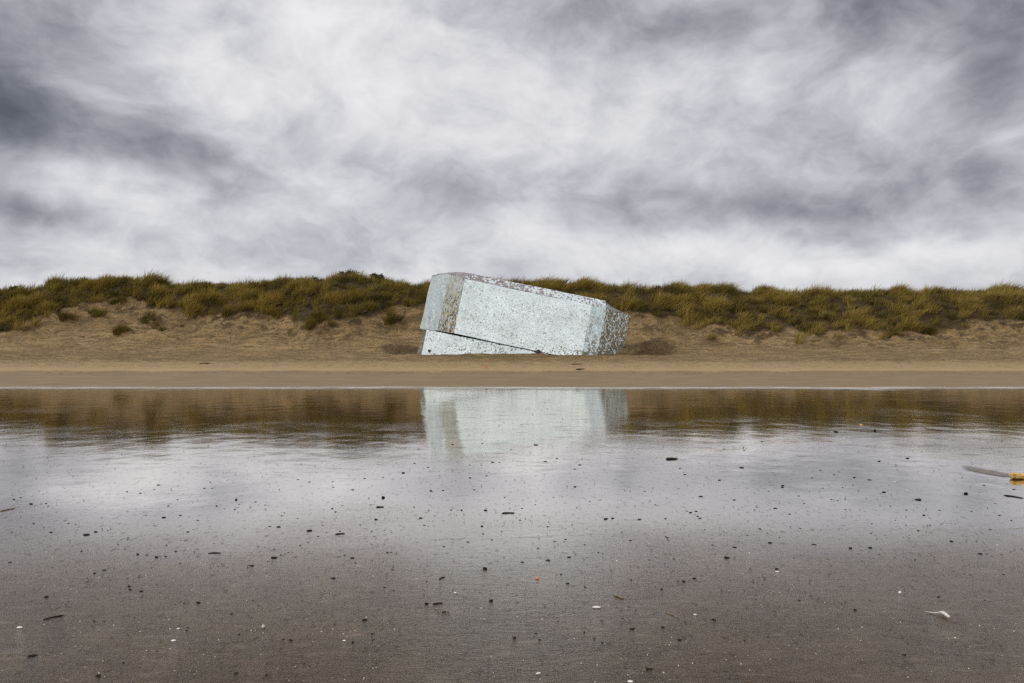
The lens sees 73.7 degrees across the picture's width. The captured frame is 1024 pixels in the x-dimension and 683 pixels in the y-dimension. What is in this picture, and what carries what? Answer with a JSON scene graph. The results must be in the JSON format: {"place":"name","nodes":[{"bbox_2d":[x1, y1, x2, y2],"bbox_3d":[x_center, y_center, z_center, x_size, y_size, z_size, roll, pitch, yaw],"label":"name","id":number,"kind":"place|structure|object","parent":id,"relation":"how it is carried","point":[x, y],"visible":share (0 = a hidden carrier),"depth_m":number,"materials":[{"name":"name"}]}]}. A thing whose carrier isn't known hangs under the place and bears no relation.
{"place":"outdoors","nodes":[
{"label":"outdoors","id":0,"kind":"place"},
{"bbox_2d":[0,387,1023,682],"bbox_3d":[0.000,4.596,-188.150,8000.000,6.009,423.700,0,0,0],"label":"wet sand","id":1,"kind":"structure","parent":0,"point":[400,439],"depth_m":5.63,"materials":[{"name":"grey sand"}]},
{"bbox_2d":[0,396,1021,682],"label":"dark grit","id":2,"kind":"object","parent":1,"relation":"on","point":[492,548],"visible":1,"depth_m":4.52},
{"bbox_2d":[0,441,1021,681],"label":"shell grit","id":3,"kind":"object","parent":1,"relation":"on","point":[473,590],"visible":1,"depth_m":4.17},
{"bbox_2d":[2,387,1023,388],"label":"foam","id":4,"kind":"object","parent":1,"relation":"on","point":[544,387],"visible":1,"depth_m":23.51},
{"bbox_2d":[925,611,949,618],"bbox_3d":[2.504,1.586,3.998,0.064,0.025,0.134,0,0,-33],"label":"bone fragment","id":5,"kind":"object","parent":1,"relation":"on","point":[944,613],"visible":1,"depth_m":3.97,"materials":[{"name":"white"}]},
{"bbox_2d":[966,467,1009,476],"bbox_3d":[5.820,1.596,8.473,0.372,0.001,0.824,0,0,0],"label":"drag mark","id":6,"kind":"object","parent":1,"relation":"on","point":[991,472],"visible":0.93,"depth_m":8.32,"materials":[{"name":"grey sand"}]},
{"bbox_2d":[1010,472,1023,478],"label":"foam block","id":7,"kind":"object","parent":1,"relation":"on","point":[1013,475],"depth_m":7.92,"materials":[{"name":"yellow plastic"}]},
{"bbox_2d":[0,345,1023,387],"bbox_3d":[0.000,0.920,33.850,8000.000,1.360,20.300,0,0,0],"label":"beach","id":8,"kind":"structure","parent":0,"point":[391,366],"depth_m":29.54,"materials":[{"name":"beige sand"}]},
{"bbox_2d":[417,272,629,354],"bbox_3d":[0.647,-0.377,43.429,13.241,6.206,4.951,12,-1,0],"label":"bunker","id":9,"kind":"object","parent":8,"relation":"on","point":[465,313],"visible":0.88,"depth_m":41.03,"materials":[{"name":"grey concrete"}]},
{"bbox_2d":[0,279,1023,353],"bbox_3d":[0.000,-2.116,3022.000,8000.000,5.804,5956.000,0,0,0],"label":"dune","id":10,"kind":"structure","parent":0,"point":[252,329],"depth_m":48.08,"materials":[{"name":"brown sand"}]},
{"bbox_2d":[57,311,80,321],"bbox_3d":[-31.564,-1.864,48.809,1.745,0.897,1.453,0,0,0],"label":"marram tuft","id":11,"kind":"object","parent":10,"relation":"on","point":[65,315],"visible":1,"depth_m":48.71,"materials":[{"name":"green plant"}]},
{"bbox_2d":[86,308,109,316],"bbox_3d":[-29.952,-2.152,49.365,1.553,0.786,1.487,0,0,-33],"label":"marram tuft","id":12,"kind":"object","parent":10,"relation":"on","point":[95,313],"visible":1,"depth_m":49.31,"materials":[{"name":"green plant"}]},
{"bbox_2d":[107,295,126,303],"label":"marram tuft","id":13,"kind":"object","parent":10,"relation":"on","point":[117,300],"visible":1,"depth_m":51.16,"materials":[{"name":"green plant"}]},
{"bbox_2d":[112,323,130,334],"bbox_3d":[-27.173,-0.945,47.537,1.601,1.008,1.316,0,0,0],"label":"marram tuft","id":14,"kind":"object","parent":10,"relation":"on","point":[115,330],"visible":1,"depth_m":47.48,"materials":[{"name":"green plant"}]},
{"bbox_2d":[138,308,168,330],"bbox_3d":[-25.405,-1.519,48.431,2.364,1.747,1.479,0,0,23],"label":"marram tuft","id":15,"kind":"object","parent":10,"relation":"on","point":[144,318],"visible":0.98,"depth_m":48.49,"materials":[{"name":"green plant"}]},
{"bbox_2d":[304,305,337,328],"bbox_3d":[-13.318,-1.747,48.011,2.650,1.744,2.089,0,0,0],"label":"marram tuft","id":16,"kind":"object","parent":10,"relation":"on","point":[316,314],"visible":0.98,"depth_m":47.92,"materials":[{"name":"green plant"}]},
{"bbox_2d":[337,269,359,276],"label":"shrub","id":17,"kind":"object","parent":10,"relation":"on","point":[348,271],"visible":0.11,"depth_m":54.74,"materials":[{"name":"green plant"}]},
{"bbox_2d":[368,273,383,282],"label":"shrub","id":18,"kind":"object","parent":10,"relation":"on","point":[381,275],"visible":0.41,"depth_m":54.76,"materials":[{"name":"green plant"}]},
{"bbox_2d":[381,308,403,324],"bbox_3d":[-8.484,-1.845,49.199,1.819,1.339,1.388,0,0,-37],"label":"marram tuft","id":19,"kind":"object","parent":10,"relation":"on","point":[392,318],"visible":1,"depth_m":49.12,"materials":[{"name":"green plant"}]},
{"bbox_2d":[0,269,1023,343],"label":"dune grass","id":20,"kind":"structure","parent":10,"relation":"on","point":[248,292],"depth_m":51.46,"materials":[{"name":"green plant"}]},
{"bbox_2d":[882,323,905,338],"bbox_3d":[27.001,-0.728,47.973,2.025,1.330,1.606,0,0,-36],"label":"marram tuft","id":21,"kind":"object","parent":10,"relation":"on","point":[893,331],"visible":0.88,"depth_m":48.00,"materials":[{"name":"green plant"}]},
{"bbox_2d":[922,323,940,334],"bbox_3d":[29.953,-0.875,48.751,1.438,0.941,1.570,0,0,0],"label":"marram tuft","id":22,"kind":"object","parent":10,"relation":"on","point":[929,329],"visible":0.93,"depth_m":48.68,"materials":[{"name":"green plant"}]},
{"bbox_2d":[0,0,1023,292],"label":"sky","id":23,"kind":"structure","parent":0,"point":[854,144],"materials":[{"name":"grey"}]}
]}

